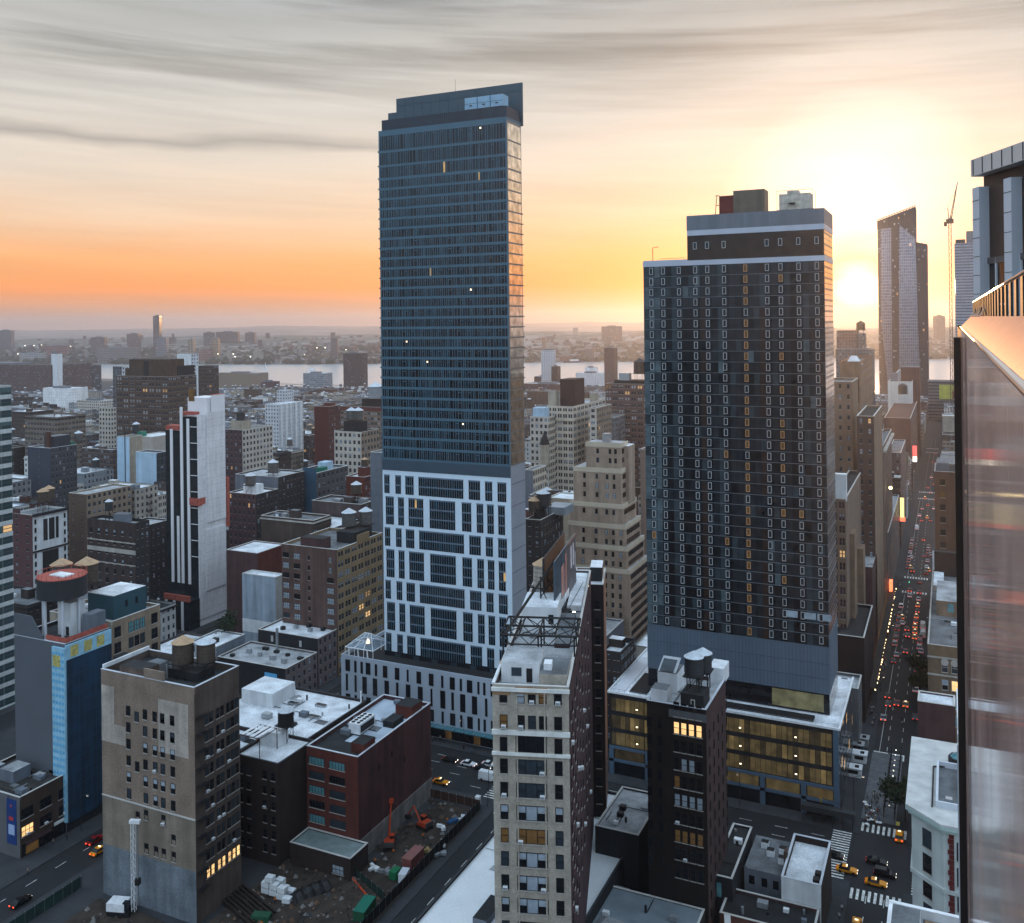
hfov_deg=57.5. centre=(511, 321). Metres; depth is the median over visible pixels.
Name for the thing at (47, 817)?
window
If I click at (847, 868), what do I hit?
taxi
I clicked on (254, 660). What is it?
brick building
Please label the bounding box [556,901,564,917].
window
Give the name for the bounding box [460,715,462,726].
podium window
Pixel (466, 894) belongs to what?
brick building
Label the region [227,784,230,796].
window
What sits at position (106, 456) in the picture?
city block
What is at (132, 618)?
brick building
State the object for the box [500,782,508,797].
window
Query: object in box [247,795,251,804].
window
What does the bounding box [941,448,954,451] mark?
city block
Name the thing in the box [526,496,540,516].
water tank
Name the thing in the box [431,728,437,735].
shop window
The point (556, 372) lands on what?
brick building
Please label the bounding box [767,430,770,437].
vent window
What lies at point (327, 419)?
brick building
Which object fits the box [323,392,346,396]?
city block
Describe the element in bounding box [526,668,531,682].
room door
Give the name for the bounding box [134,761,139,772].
window
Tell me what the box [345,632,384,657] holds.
party tent
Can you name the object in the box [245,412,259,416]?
city block
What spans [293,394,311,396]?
city block
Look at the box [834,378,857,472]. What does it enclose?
brick building
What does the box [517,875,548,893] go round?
window
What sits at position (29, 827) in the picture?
window
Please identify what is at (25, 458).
city block
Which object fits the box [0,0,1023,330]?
sky
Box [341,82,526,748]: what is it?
ribbon tower
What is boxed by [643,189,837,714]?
curtain wall tower
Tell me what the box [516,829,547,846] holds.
window
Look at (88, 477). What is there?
brick loft
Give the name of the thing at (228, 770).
window
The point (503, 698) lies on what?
window
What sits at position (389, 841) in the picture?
excavator
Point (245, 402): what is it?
row building
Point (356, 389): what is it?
brick loft
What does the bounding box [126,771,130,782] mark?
window
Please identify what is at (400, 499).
framed window
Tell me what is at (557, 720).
window
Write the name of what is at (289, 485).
brick building
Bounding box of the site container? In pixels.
[402,845,423,870]
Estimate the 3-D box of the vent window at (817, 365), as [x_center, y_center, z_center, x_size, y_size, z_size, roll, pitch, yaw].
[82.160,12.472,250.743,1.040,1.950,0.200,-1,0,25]
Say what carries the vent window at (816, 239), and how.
in the curtain wall tower at (740, 439)
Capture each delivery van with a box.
[478,768,492,782]
[920,621,925,628]
[920,629,925,637]
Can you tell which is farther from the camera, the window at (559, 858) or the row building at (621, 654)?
the row building at (621, 654)
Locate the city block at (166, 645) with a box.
[161,632,202,652]
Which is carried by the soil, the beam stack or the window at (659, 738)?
the beam stack
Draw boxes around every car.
[8,894,32,908]
[85,834,102,845]
[441,755,457,763]
[460,759,476,767]
[474,763,490,769]
[482,760,492,768]
[831,849,844,860]
[866,855,887,865]
[873,864,895,879]
[880,714,886,720]
[884,692,890,698]
[885,700,891,706]
[891,658,896,663]
[892,640,897,645]
[893,699,899,706]
[912,687,918,692]
[912,713,917,719]
[917,638,922,644]
[918,648,923,653]
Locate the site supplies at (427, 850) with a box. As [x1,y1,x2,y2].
[424,846,431,852]
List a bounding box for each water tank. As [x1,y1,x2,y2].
[32,402,37,410]
[35,488,51,511]
[45,485,56,507]
[49,558,72,570]
[74,431,84,444]
[75,556,103,590]
[91,458,100,469]
[103,499,114,519]
[132,422,139,434]
[167,635,195,680]
[193,636,219,678]
[236,410,246,420]
[243,472,256,492]
[266,459,280,476]
[274,705,296,742]
[286,437,292,449]
[303,459,308,466]
[307,423,312,431]
[339,508,357,527]
[344,407,353,420]
[349,481,363,500]
[354,407,363,420]
[358,507,373,526]
[360,457,367,466]
[365,382,381,398]
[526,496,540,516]
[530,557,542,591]
[536,489,551,516]
[544,487,552,515]
[632,358,644,383]
[683,651,705,692]
[695,647,713,687]
[856,321,864,332]
[898,383,907,393]
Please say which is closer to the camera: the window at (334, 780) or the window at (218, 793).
the window at (218, 793)
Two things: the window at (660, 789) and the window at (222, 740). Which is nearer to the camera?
the window at (660, 789)
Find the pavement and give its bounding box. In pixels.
[0,382,941,922]
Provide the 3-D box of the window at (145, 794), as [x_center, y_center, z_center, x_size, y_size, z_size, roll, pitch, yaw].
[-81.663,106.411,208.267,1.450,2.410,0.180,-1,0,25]
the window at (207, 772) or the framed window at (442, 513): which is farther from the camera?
the framed window at (442, 513)
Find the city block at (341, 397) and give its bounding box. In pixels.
[332,395,352,399]
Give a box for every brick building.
[0,362,91,391]
[0,754,65,858]
[13,506,68,587]
[27,431,76,531]
[43,385,87,409]
[49,582,160,659]
[51,352,62,385]
[68,484,131,568]
[77,398,112,410]
[87,512,149,601]
[92,364,101,389]
[99,407,116,447]
[101,646,241,922]
[113,366,128,428]
[116,358,196,435]
[117,426,142,482]
[135,450,165,483]
[137,431,165,450]
[141,517,166,598]
[177,353,198,374]
[193,629,244,657]
[196,365,218,395]
[217,628,317,695]
[219,371,267,388]
[225,420,272,491]
[226,540,281,632]
[229,483,277,547]
[235,468,304,511]
[239,676,366,739]
[240,724,313,866]
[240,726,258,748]
[242,569,281,642]
[258,618,336,686]
[261,380,279,387]
[265,401,303,459]
[277,389,292,401]
[281,525,383,676]
[290,827,367,880]
[299,460,347,512]
[303,371,332,387]
[306,694,431,854]
[314,402,340,465]
[334,420,378,474]
[340,398,381,449]
[343,352,367,386]
[346,466,370,497]
[370,449,383,619]
[413,791,623,922]
[491,570,593,922]
[524,381,559,390]
[525,465,546,507]
[526,502,573,591]
[530,407,555,488]
[534,375,540,381]
[541,349,555,380]
[547,378,604,490]
[551,365,560,381]
[551,492,573,544]
[576,371,603,385]
[576,560,607,816]
[585,366,597,371]
[589,404,611,440]
[593,886,704,922]
[595,786,648,893]
[604,346,617,386]
[605,373,644,483]
[606,618,623,644]
[640,447,646,554]
[647,655,728,922]
[717,823,751,922]
[719,888,819,922]
[744,833,831,922]
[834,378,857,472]
[835,470,877,660]
[836,348,874,404]
[837,330,858,348]
[837,603,873,722]
[840,355,872,412]
[857,333,865,347]
[857,405,884,640]
[882,429,893,607]
[884,401,917,469]
[887,494,899,592]
[887,899,958,922]
[888,366,920,456]
[892,439,905,536]
[917,690,955,742]
[927,550,957,742]
[928,380,953,419]
[934,458,955,550]
[956,688,957,742]
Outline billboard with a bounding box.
[540,532,582,616]
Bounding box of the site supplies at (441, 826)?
[436,823,445,830]
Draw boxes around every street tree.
[213,609,239,633]
[873,773,907,820]
[903,652,927,674]
[906,668,927,689]
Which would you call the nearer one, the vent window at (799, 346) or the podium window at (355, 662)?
the vent window at (799, 346)
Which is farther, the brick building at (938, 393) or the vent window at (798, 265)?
the brick building at (938, 393)
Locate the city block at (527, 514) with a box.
[526,508,533,585]
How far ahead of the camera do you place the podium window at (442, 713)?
291.28 m
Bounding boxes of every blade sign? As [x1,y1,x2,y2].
[900,498,904,521]
[913,446,916,461]
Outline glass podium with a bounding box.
[607,648,853,819]
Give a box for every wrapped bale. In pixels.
[261,879,269,888]
[261,888,268,894]
[265,873,275,883]
[269,881,279,890]
[269,889,276,896]
[275,876,285,884]
[276,892,286,899]
[277,884,287,894]
[282,895,292,903]
[287,886,295,894]
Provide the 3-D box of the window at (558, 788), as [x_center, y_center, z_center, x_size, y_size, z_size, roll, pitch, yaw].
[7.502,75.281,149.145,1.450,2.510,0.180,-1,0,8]
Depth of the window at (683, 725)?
192.52 m
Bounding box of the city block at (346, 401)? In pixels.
[330,399,354,403]
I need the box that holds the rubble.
[82,798,466,922]
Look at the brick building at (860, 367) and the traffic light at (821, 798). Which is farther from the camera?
the brick building at (860, 367)
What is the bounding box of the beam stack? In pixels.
[222,881,276,922]
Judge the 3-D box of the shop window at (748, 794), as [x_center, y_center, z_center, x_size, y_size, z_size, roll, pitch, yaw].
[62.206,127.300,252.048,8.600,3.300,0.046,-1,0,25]
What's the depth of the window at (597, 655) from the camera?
222.13 m
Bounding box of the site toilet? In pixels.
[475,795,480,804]
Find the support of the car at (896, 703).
on the road
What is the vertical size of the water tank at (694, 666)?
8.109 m
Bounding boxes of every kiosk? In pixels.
[849,762,862,778]
[852,748,867,763]
[853,740,864,749]
[860,734,869,747]
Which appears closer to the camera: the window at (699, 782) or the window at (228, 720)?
the window at (699, 782)
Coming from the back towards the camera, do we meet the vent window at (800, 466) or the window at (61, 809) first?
the vent window at (800, 466)
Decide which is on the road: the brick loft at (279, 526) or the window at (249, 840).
the brick loft at (279, 526)
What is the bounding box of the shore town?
[0,328,951,362]
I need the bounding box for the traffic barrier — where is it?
[352,877,367,894]
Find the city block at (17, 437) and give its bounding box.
[12,436,24,441]
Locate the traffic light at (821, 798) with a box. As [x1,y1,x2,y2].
[820,797,841,823]
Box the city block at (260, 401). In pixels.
[244,397,262,403]
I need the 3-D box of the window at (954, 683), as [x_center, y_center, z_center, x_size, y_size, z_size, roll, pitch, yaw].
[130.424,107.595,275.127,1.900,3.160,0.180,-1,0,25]
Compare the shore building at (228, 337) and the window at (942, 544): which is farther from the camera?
the shore building at (228, 337)
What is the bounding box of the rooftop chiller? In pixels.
[349,712,374,735]
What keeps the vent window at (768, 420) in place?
in the curtain wall tower at (740, 439)
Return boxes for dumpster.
[251,910,271,922]
[353,894,375,921]
[389,866,400,880]
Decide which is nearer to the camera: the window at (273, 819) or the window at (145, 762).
the window at (145, 762)
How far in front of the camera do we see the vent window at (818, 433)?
250.73 m
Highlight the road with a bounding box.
[0,384,941,922]
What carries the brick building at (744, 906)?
on the road
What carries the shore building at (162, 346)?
on the hills at (560, 339)
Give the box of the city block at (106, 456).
[82,446,116,479]
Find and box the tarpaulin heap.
[289,879,332,903]
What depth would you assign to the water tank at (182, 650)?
210.48 m
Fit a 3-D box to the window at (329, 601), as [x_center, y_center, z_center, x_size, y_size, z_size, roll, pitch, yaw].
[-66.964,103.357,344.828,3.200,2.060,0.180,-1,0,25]
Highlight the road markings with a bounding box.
[2,441,934,922]
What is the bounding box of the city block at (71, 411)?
[62,409,83,412]
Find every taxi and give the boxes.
[89,845,102,856]
[432,777,449,785]
[836,863,857,875]
[852,916,861,922]
[865,876,886,888]
[895,830,903,842]
[902,701,908,707]
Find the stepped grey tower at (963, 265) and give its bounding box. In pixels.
[954,231,973,336]
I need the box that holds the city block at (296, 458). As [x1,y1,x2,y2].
[273,446,303,469]
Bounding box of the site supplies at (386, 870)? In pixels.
[378,866,390,875]
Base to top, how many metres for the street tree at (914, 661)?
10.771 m
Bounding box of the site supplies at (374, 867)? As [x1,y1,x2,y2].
[368,862,379,871]
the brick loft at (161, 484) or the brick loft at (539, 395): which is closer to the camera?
the brick loft at (161, 484)
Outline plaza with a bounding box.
[861,751,902,825]
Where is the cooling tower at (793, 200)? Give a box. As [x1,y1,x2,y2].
[777,188,815,210]
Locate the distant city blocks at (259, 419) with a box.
[11,383,952,557]
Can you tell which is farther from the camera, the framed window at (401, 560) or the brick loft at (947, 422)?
the brick loft at (947, 422)
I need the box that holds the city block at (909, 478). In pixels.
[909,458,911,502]
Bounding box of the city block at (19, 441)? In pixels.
[13,439,24,442]
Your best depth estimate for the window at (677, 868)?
193.18 m
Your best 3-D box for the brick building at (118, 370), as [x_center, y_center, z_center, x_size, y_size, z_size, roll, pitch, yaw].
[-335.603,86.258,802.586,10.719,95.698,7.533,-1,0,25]
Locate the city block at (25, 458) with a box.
[23,456,27,474]
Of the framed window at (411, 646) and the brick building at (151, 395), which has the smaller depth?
the framed window at (411, 646)
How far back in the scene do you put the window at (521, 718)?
149.96 m
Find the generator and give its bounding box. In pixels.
[398,867,409,882]
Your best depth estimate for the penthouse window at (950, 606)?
306.23 m
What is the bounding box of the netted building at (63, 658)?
[14,564,111,832]
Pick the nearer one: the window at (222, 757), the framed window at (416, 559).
the window at (222, 757)
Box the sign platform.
[500,559,580,665]
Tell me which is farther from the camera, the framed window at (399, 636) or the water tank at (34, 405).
the water tank at (34, 405)
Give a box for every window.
[21,804,33,820]
[21,822,33,838]
[40,794,51,810]
[40,811,51,827]
[58,788,63,800]
[59,804,63,816]
[114,625,121,638]
[114,641,120,654]
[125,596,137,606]
[125,705,130,716]
[126,722,130,733]
[126,738,130,749]
[126,755,130,766]
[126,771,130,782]
[126,788,131,799]
[128,621,133,633]
[129,636,133,648]
[134,619,139,631]
[134,634,139,646]
[134,711,138,722]
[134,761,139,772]
[140,616,144,628]
[140,632,145,644]
[142,709,147,720]
[142,726,147,737]
[143,742,147,754]
[143,759,147,770]
[143,776,147,787]
[143,793,148,804]
[144,843,148,854]
[151,612,157,624]
[151,627,157,639]
[152,642,157,649]
[152,711,156,722]
[152,728,156,739]
[152,745,157,756]
[153,762,157,773]
[153,778,157,790]
[153,795,157,807]
[153,846,158,857]
[159,713,164,724]
[160,730,164,741]
[160,747,164,758]
[160,764,165,775]
[160,780,165,792]
[161,797,165,809]
[161,814,165,826]
[161,848,165,859]
[169,715,174,726]
[170,732,174,743]
[170,749,174,760]
[170,766,174,777]
[170,783,175,794]
[170,800,175,811]
[171,834,175,846]
[171,851,175,863]
[205,730,208,742]
[205,764,209,776]
[205,798,209,810]
[206,814,209,827]
[206,831,209,844]
[206,848,210,861]
[206,866,210,879]
[209,711,213,723]
[209,727,213,740]
[210,744,213,756]
[210,761,213,773]
[210,778,213,790]
[210,795,213,807]
[210,812,214,824]
[211,845,214,858]
[211,862,214,875]
[215,707,219,719]
[216,724,219,736]
[216,740,219,753]
[216,757,220,769]
[216,774,220,786]
[216,791,220,803]
[217,807,220,820]
[217,811,239,870]
[217,824,220,837]
[217,840,220,853]
[220,705,223,717]
[220,721,223,733]
[220,738,224,750]
[221,755,224,766]
[221,771,224,783]
[221,788,224,800]
[221,804,224,816]
[221,821,225,833]
[222,838,225,850]
[226,702,229,713]
[226,718,230,730]
[226,735,230,746]
[227,768,230,779]
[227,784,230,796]
[227,800,231,813]
[227,817,231,829]
[230,699,234,711]
[231,716,234,727]
[231,732,234,744]
[231,749,234,760]
[231,765,234,777]
[231,781,235,793]
[232,797,235,809]
[235,697,238,709]
[235,714,238,725]
[235,730,238,741]
[235,746,238,758]
[235,762,239,774]
[235,778,239,790]
[236,795,239,807]
[246,766,250,775]
[246,781,250,790]
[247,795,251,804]
[247,809,251,819]
[247,824,251,833]
[247,838,251,848]
[262,770,266,779]
[262,785,266,794]
[262,814,266,823]
[263,828,267,837]
[263,843,267,852]
[271,772,275,781]
[271,787,275,796]
[271,801,275,811]
[271,816,275,825]
[271,831,275,840]
[271,845,275,854]
[283,552,288,557]
[283,562,288,567]
[283,572,288,577]
[283,582,288,587]
[283,592,288,597]
[283,602,289,607]
[283,612,289,617]
[293,553,299,558]
[293,563,299,568]
[294,573,299,579]
[294,583,299,589]
[294,593,300,599]
[294,604,300,609]
[294,614,300,619]
[308,756,324,767]
[308,770,324,781]
[309,784,324,796]
[309,799,324,810]
[309,813,324,825]
[327,578,333,583]
[327,588,333,593]
[327,598,333,604]
[327,608,333,614]
[327,619,333,624]
[329,760,344,772]
[329,775,344,786]
[329,789,345,801]
[329,804,345,816]
[329,818,345,830]
[332,864,343,876]
[345,659,349,670]
[346,673,347,690]
[354,661,356,672]
[354,675,356,691]
[360,662,362,673]
[362,676,366,693]
[366,663,370,674]
[373,678,376,695]
[383,666,386,677]
[384,474,389,492]
[384,680,388,694]
[385,496,393,524]
[385,527,389,545]
[385,579,390,598]
[386,549,394,577]
[386,632,391,651]
[387,601,394,629]
[395,475,400,493]
[395,668,398,679]
[396,528,401,546]
[396,581,401,599]
[396,682,398,696]
[397,634,402,652]
[398,497,403,525]
[398,550,404,578]
[399,603,405,631]
[405,476,413,494]
[406,529,414,547]
[406,582,414,601]
[406,684,410,697]
[407,635,415,654]
[408,498,423,526]
[409,551,423,580]
[409,604,424,634]
[416,671,420,683]
[418,477,463,498]
[418,686,422,700]
[419,530,463,553]
[419,584,464,608]
[420,637,465,662]
[429,499,454,529]
[429,673,433,685]
[430,553,455,584]
[430,607,456,639]
[430,689,432,706]
[431,709,433,721]
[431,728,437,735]
[440,690,444,708]
[441,711,443,723]
[445,730,451,738]
[450,677,454,689]
[450,713,454,725]
[451,692,453,710]
[459,733,465,741]
[460,694,464,712]
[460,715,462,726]
[461,502,471,531]
[462,557,471,586]
[463,612,472,641]
[467,680,471,692]
[467,716,472,728]
[468,480,479,499]
[469,535,480,555]
[470,590,481,610]
[470,645,481,665]
[472,696,476,714]
[474,736,479,744]
[476,503,483,532]
[477,559,483,588]
[478,614,484,643]
[483,683,485,695]
[483,719,485,731]
[485,481,491,500]
[485,537,492,556]
[485,698,487,716]
[486,592,493,612]
[487,504,493,533]
[487,648,494,667]
[488,560,494,589]
[488,615,494,645]
[488,739,492,747]
[497,482,506,501]
[498,505,504,534]
[498,538,506,557]
[498,561,505,590]
[498,594,507,614]
[499,617,505,646]
[499,695,507,703]
[499,714,507,728]
[499,737,507,751]
[499,758,507,774]
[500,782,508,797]
[500,804,508,820]
[500,827,508,843]
[501,851,509,866]
[501,874,509,890]
[501,897,509,912]
[511,667,521,675]
[515,736,546,753]
[515,759,547,776]
[516,694,524,704]
[516,715,524,729]
[516,782,547,799]
[516,805,547,822]
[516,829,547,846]
[516,852,548,869]
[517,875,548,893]
[517,898,548,915]
[527,694,535,704]
[528,716,536,730]
[538,695,546,705]
[538,716,547,730]
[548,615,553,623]
[553,694,561,705]
[554,717,562,731]
[554,739,562,754]
[554,761,562,777]
[555,785,563,800]
[555,807,563,823]
[555,831,563,847]
[555,854,564,870]
[556,878,564,894]
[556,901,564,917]
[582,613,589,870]
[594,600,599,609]
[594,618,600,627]
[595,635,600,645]
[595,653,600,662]
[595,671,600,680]
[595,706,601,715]
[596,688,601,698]
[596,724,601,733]
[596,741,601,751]
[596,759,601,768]
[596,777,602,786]
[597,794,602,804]
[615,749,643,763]
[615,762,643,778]
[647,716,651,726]
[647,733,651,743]
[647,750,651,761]
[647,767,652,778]
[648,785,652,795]
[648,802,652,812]
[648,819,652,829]
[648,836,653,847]
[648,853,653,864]
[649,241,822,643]
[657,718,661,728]
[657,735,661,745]
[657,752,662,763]
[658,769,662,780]
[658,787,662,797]
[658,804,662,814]
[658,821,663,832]
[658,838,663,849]
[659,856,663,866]
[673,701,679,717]
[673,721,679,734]
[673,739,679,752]
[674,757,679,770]
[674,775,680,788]
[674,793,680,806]
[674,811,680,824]
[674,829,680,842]
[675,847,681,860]
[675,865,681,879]
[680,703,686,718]
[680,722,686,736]
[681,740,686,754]
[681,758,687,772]
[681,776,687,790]
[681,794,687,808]
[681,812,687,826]
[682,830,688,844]
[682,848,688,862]
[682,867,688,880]
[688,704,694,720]
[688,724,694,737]
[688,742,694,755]
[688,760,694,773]
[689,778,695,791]
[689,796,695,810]
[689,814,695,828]
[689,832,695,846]
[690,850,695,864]
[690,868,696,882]
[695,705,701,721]
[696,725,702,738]
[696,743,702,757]
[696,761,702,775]
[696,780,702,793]
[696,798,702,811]
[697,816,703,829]
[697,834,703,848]
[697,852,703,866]
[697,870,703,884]
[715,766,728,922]
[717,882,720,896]
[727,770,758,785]
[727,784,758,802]
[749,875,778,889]
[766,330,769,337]
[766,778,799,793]
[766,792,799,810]
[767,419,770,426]
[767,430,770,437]
[778,238,781,245]
[778,263,782,269]
[779,274,782,281]
[779,330,782,337]
[780,397,783,404]
[780,431,784,437]
[781,453,784,460]
[796,237,799,244]
[796,263,800,269]
[797,296,800,303]
[797,342,801,348]
[798,375,801,382]
[798,420,802,427]
[799,454,802,461]
[799,465,802,472]
[807,786,832,800]
[808,800,832,816]
[814,237,818,243]
[815,273,818,280]
[815,307,818,314]
[815,319,819,325]
[816,341,819,348]
[816,364,819,371]
[816,398,820,405]
[817,432,820,439]
[817,466,820,473]
[817,478,821,484]
[817,489,821,496]
[922,827,931,851]
[922,852,931,876]
[922,880,932,901]
[923,901,931,908]
[940,479,945,485]
[940,492,944,497]
[940,504,945,510]
[940,517,945,522]
[940,529,945,535]
[940,542,945,548]
[941,665,947,673]
[942,680,948,690]
[948,604,953,612]
[951,666,956,674]
[951,681,957,691]
[956,868,958,887]
[957,897,958,913]
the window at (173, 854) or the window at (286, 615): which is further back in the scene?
the window at (286, 615)
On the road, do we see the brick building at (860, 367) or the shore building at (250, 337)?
the brick building at (860, 367)
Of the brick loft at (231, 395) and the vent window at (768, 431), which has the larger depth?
the brick loft at (231, 395)
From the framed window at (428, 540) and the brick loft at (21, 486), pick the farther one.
the brick loft at (21, 486)
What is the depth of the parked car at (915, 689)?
322.73 m
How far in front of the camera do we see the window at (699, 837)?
191.21 m
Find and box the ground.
[40,326,372,386]
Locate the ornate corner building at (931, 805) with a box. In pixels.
[905,736,958,914]
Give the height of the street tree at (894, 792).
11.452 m
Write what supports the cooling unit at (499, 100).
on the ribbon tower at (452, 367)
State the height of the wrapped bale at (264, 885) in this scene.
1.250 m
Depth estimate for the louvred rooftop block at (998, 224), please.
72.76 m
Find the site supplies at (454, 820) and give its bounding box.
[447,817,458,823]
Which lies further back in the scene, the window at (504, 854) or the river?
the river
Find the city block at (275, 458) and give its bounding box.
[273,456,278,468]
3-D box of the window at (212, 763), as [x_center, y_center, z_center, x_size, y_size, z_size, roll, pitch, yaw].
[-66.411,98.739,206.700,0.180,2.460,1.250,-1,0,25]
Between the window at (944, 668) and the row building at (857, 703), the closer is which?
the window at (944, 668)
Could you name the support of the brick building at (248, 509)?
on the road
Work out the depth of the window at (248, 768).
227.07 m
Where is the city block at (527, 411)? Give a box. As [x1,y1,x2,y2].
[524,408,531,418]
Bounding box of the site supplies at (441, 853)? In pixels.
[434,850,446,857]
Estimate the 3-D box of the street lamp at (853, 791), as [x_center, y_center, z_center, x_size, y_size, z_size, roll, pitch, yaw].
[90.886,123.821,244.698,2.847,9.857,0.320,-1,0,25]
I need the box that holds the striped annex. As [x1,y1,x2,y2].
[156,593,199,630]
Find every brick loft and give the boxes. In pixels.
[12,405,28,408]
[12,408,53,436]
[12,442,24,474]
[12,478,30,496]
[13,395,32,401]
[13,495,53,508]
[13,502,29,510]
[33,406,60,412]
[72,412,92,418]
[77,466,113,488]
[77,483,84,490]
[86,423,93,429]
[150,599,176,641]
[154,479,165,490]
[225,394,241,397]
[225,413,235,418]
[226,526,228,548]
[228,403,250,411]
[229,390,243,397]
[244,387,261,397]
[251,395,267,401]
[260,509,331,542]
[262,388,276,393]
[303,401,321,407]
[303,434,314,462]
[307,402,335,410]
[308,460,314,466]
[318,398,331,401]
[347,388,365,390]
[524,397,534,412]
[525,435,530,461]
[527,388,554,404]
[612,414,624,440]
[638,494,640,515]
[892,472,903,547]
[906,452,910,504]
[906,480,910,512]
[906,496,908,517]
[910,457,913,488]
[921,401,927,421]
[940,452,954,463]
[942,414,953,431]
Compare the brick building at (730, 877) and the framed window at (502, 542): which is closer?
the brick building at (730, 877)
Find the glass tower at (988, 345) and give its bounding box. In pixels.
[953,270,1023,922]
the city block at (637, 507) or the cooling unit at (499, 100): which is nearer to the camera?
the cooling unit at (499, 100)
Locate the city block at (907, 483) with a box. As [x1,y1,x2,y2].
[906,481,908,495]
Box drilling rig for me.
[106,818,140,917]
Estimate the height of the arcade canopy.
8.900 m
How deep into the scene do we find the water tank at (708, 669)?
196.41 m
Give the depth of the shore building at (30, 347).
3387.14 m
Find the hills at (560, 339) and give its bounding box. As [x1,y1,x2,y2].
[7,327,954,363]
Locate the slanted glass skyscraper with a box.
[877,205,928,396]
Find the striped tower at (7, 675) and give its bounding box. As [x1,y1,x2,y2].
[0,385,14,709]
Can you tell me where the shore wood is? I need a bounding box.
[0,337,953,364]
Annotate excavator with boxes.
[383,798,395,851]
[405,805,433,832]
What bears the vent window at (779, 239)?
in the curtain wall tower at (740, 439)
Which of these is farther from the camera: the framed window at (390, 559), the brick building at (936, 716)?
the framed window at (390, 559)
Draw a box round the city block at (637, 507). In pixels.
[636,500,638,514]
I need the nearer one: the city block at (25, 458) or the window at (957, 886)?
the window at (957, 886)
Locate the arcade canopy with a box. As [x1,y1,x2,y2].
[869,579,896,689]
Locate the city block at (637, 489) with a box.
[635,482,640,499]
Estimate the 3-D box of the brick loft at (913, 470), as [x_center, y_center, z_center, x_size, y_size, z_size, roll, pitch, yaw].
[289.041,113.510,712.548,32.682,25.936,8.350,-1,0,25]
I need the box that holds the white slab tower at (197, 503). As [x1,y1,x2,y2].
[165,389,229,625]
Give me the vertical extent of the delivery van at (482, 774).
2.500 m
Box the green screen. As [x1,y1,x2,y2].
[355,868,384,898]
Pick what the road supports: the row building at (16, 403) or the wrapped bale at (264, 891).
the row building at (16, 403)
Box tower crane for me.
[944,182,957,413]
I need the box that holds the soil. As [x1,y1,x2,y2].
[63,799,479,922]
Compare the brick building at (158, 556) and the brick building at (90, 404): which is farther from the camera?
the brick building at (90, 404)
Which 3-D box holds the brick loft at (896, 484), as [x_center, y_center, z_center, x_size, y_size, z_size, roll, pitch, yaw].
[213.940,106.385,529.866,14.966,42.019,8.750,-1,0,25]
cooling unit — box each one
[465,97,477,109]
[477,95,490,108]
[490,94,507,106]
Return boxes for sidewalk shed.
[801,801,855,831]
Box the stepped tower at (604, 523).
[566,433,647,640]
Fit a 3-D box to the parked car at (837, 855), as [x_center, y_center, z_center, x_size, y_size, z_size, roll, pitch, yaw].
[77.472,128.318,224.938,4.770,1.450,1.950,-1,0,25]
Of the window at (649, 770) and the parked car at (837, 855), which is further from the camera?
the parked car at (837, 855)
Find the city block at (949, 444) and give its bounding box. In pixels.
[942,440,954,448]
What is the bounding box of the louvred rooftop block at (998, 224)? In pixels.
[971,141,1023,315]
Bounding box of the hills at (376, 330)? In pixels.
[14,319,954,338]
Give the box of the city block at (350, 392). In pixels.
[340,391,359,394]
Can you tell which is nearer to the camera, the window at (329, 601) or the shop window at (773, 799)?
the shop window at (773, 799)
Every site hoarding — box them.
[9,875,81,922]
[360,800,479,922]
[431,789,480,808]
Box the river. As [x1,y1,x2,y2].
[99,359,953,393]
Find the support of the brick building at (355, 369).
on the road
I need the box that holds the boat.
[563,359,582,362]
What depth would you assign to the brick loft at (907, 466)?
623.88 m
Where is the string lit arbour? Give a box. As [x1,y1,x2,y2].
[883,746,901,819]
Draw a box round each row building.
[11,401,33,405]
[12,474,27,478]
[14,586,57,650]
[24,411,85,466]
[29,402,56,407]
[86,417,98,422]
[86,432,98,446]
[92,479,157,518]
[158,490,165,518]
[234,399,257,407]
[273,450,291,469]
[293,398,309,402]
[302,392,319,395]
[304,395,326,400]
[312,495,370,525]
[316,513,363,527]
[318,387,337,392]
[529,489,573,497]
[606,634,635,751]
[636,631,646,658]
[838,671,861,741]
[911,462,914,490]
[942,431,954,440]
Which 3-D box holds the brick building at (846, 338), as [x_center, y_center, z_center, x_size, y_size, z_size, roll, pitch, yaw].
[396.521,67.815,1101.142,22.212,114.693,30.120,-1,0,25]
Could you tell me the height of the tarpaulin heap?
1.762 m
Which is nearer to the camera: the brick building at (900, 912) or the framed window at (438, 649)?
the brick building at (900, 912)
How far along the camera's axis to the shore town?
3592.99 m
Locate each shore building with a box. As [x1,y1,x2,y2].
[0,329,14,352]
[19,352,46,361]
[28,344,33,351]
[44,345,69,356]
[91,336,106,352]
[97,347,140,361]
[127,333,140,347]
[153,315,161,352]
[156,337,168,356]
[188,338,195,353]
[199,348,212,360]
[203,332,214,345]
[212,337,220,357]
[216,331,239,342]
[245,332,255,343]
[331,337,338,358]
[601,325,621,341]
[933,315,944,340]
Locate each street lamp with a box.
[737,773,739,806]
[853,776,864,810]

